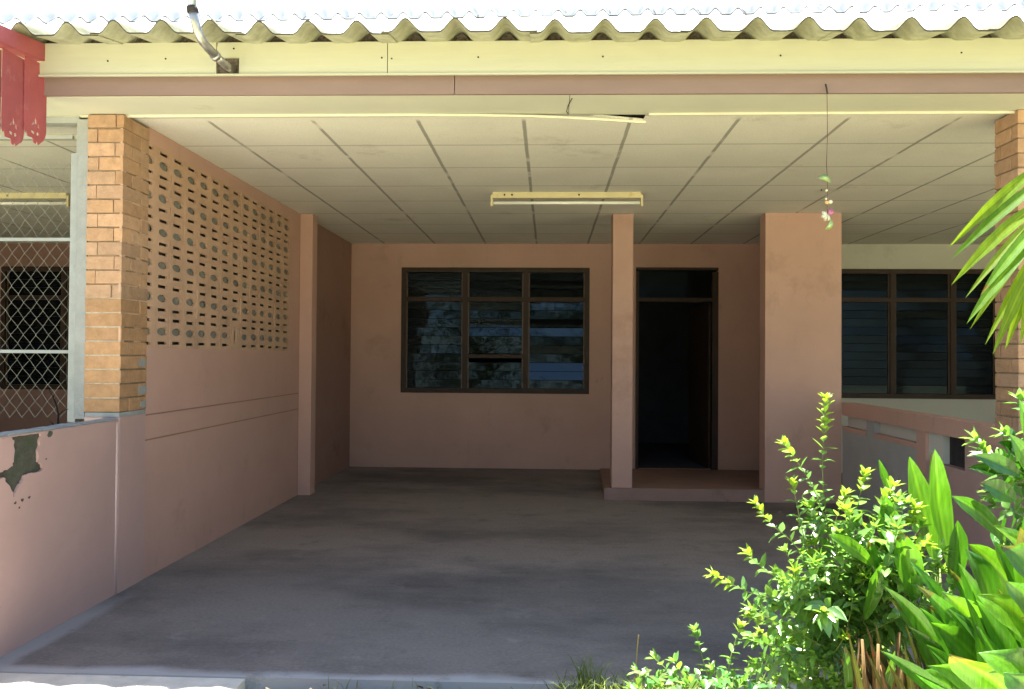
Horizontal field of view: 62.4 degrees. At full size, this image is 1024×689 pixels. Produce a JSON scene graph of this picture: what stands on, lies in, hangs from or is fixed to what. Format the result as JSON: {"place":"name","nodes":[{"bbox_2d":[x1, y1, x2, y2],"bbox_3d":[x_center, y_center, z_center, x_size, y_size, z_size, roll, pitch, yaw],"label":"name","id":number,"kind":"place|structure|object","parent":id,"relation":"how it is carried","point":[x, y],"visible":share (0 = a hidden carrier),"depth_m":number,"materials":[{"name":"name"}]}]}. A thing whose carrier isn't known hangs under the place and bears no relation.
{"place":"outdoors","nodes":[
{"label":"outdoors","id":0,"kind":"place"},
{"bbox_2d":[0,673,244,688],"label":"driveway","id":1,"kind":"structure","parent":0,"point":[33,681],"depth_m":3.38,"materials":[{"name":"concrete"}]},
{"bbox_2d":[0,467,974,688],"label":"floor","id":2,"kind":"structure","parent":0,"point":[433,578],"depth_m":4.69,"materials":[{"name":"concrete"}]},
{"bbox_2d":[0,409,145,656],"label":"wall","id":3,"kind":"structure","parent":2,"relation":"on","point":[71,519],"depth_m":4.13,"materials":[{"name":"pink paint"}]},
{"bbox_2d":[0,116,89,421],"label":"panel","id":4,"kind":"object","parent":3,"relation":"on","point":[75,351],"visible":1,"depth_m":4.67,"materials":[{"name":"silver metal"}]},
{"bbox_2d":[49,389,67,424],"bbox_3d":[-2.401,0.341,4.473,0.109,0.210,0.012,0,-1,2],"label":"dry twig","id":5,"kind":"object","parent":3,"relation":"on","point":[58,414],"visible":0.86,"depth_m":4.47,"materials":[{"name":"brown plant"}]},
{"bbox_2d":[84,114,149,411],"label":"brick column","id":6,"kind":"structure","parent":3,"relation":"on","point":[115,375],"depth_m":4.64,"materials":[{"name":"orange brick"}]},
{"bbox_2d":[118,127,351,578],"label":"breeze block wall","id":7,"kind":"structure","parent":2,"relation":"on","point":[247,382],"depth_m":6.25,"materials":[{"name":"pink paint"}]},
{"bbox_2d":[599,468,764,501],"bbox_3d":[1.850,1.393,8.762,1.925,0.111,2.108,0,-1,2],"label":"entrance step","id":8,"kind":"object","parent":2,"relation":"on","point":[695,485],"visible":0.74,"depth_m":7.97,"materials":[{"name":"concrete"}]},
{"bbox_2d":[610,214,632,487],"bbox_3d":[1.025,0.057,7.898,0.189,2.531,0.190,0,-1,2],"label":"support post","id":9,"kind":"object","parent":8,"relation":"on","point":[621,408],"visible":1,"depth_m":7.80,"materials":[{"name":"pink paint"}]},
{"bbox_2d":[759,213,841,502],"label":"square pier","id":10,"kind":"structure","parent":2,"relation":"on","point":[800,302],"depth_m":7.69,"materials":[{"name":"pink paint"}]},
{"bbox_2d":[842,402,1023,567],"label":"wall","id":11,"kind":"structure","parent":2,"relation":"on","point":[892,440],"depth_m":6.20,"materials":[{"name":"pink paint"}]},
{"bbox_2d":[994,109,1023,431],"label":"brick column","id":12,"kind":"structure","parent":11,"relation":"on","point":[1008,168],"depth_m":4.52,"materials":[{"name":"orange brick"}]},
{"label":"planting bed","id":13,"kind":"structure","parent":0,"visible":0},
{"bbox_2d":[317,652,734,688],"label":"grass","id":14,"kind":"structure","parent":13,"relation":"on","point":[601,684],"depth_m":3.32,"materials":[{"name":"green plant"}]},
{"bbox_2d":[622,618,792,688],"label":"shrub","id":15,"kind":"object","parent":13,"relation":"on","point":[723,679],"visible":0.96,"depth_m":2.89,"materials":[{"name":"green plant"}]},
{"bbox_2d":[704,392,958,688],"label":"leafy shrub","id":16,"kind":"object","parent":13,"relation":"on","point":[836,605],"visible":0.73,"depth_m":2.79,"materials":[{"name":"green plant"}]},
{"bbox_2d":[841,622,921,688],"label":"withered clump","id":17,"kind":"object","parent":13,"relation":"on","point":[877,664],"visible":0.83,"depth_m":2.63,"materials":[{"name":"brown plant"}]},
{"bbox_2d":[829,449,1006,688],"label":"broad leaf plant","id":18,"kind":"object","parent":13,"relation":"on","point":[934,495],"visible":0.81,"depth_m":2.71,"materials":[{"name":"green plant"}]},
{"bbox_2d":[881,518,1023,688],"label":"strap leaf plant","id":19,"kind":"object","parent":13,"relation":"on","point":[971,636],"visible":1,"depth_m":2.38,"materials":[{"name":"green plant"}]},
{"bbox_2d":[950,172,1023,352],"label":"palm","id":20,"kind":"object","parent":13,"relation":"on","point":[1008,256],"visible":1,"depth_m":2.27,"materials":[{"name":"green plant"}]},
{"bbox_2d":[959,387,1023,545],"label":"glossy bush","id":21,"kind":"object","parent":13,"relation":"on","point":[1005,490],"visible":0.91,"depth_m":2.67,"materials":[{"name":"green plant"}]},
{"label":"ground","id":22,"kind":"structure","parent":0,"visible":0},
{"bbox_2d":[0,0,1023,472],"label":"row house","id":23,"kind":"structure","parent":22,"relation":"on","point":[396,144],"depth_m":7.88,"materials":[{"name":"pink paint"}]},
{"bbox_2d":[0,25,46,145],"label":"eave valance","id":24,"kind":"object","parent":23,"relation":"attached to","point":[23,102],"visible":1,"depth_m":4.18,"materials":[{"name":"red fabric"}]},
{"bbox_2d":[0,266,69,389],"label":"window","id":25,"kind":"structure","parent":23,"relation":"in","point":[24,294],"depth_m":10.20,"materials":[{"name":"black glass"}]},
{"bbox_2d":[0,193,70,206],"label":"ceiling lamp","id":26,"kind":"object","parent":23,"relation":"attached to","point":[37,196],"visible":0.78,"depth_m":7.00,"materials":[{"name":"metal"}]},
{"bbox_2d":[186,0,236,73],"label":"conduit pipe","id":27,"kind":"object","parent":23,"relation":"attached to","point":[212,52],"visible":1,"depth_m":3.95,"materials":[{"name":"metal"}]},
{"bbox_2d":[401,267,589,393],"bbox_3d":[-0.200,-0.165,9.975,2.215,1.477,0.110,0,-1,2],"label":"window","id":28,"kind":"structure","parent":23,"relation":"in","point":[473,296],"depth_m":9.96,"materials":[{"name":"black glass"}]},
{"bbox_2d":[490,192,642,206],"bbox_3d":[0.441,-1.172,6.834,1.228,0.114,0.065,0,-1,2],"label":"ceiling lamp","id":29,"kind":"object","parent":23,"relation":"attached to","point":[567,195],"visible":1,"depth_m":6.82,"materials":[{"name":"metal"}]},
{"bbox_2d":[635,267,718,469],"bbox_3d":[1.936,0.284,10.273,0.952,2.349,0.911,0,-1,2],"label":"door","id":30,"kind":"structure","parent":23,"relation":"in","point":[653,284],"depth_m":9.90,"materials":[{"name":"brown wood"}]},
{"bbox_2d":[818,84,834,229],"bbox_3d":[1.544,-0.923,4.152,0.084,0.720,0.021,0,-1,2],"label":"hanging ornament","id":31,"kind":"object","parent":23,"relation":"hanging from","point":[825,178],"visible":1,"depth_m":4.15,"materials":[{"name":"green plant"}]},
{"bbox_2d":[841,269,996,398],"bbox_3d":[4.488,-0.123,9.771,2.220,1.492,0.110,0,-1,2],"label":"window","id":32,"kind":"structure","parent":23,"relation":"in","point":[933,300],"depth_m":9.75,"materials":[{"name":"black glass"}]}
]}

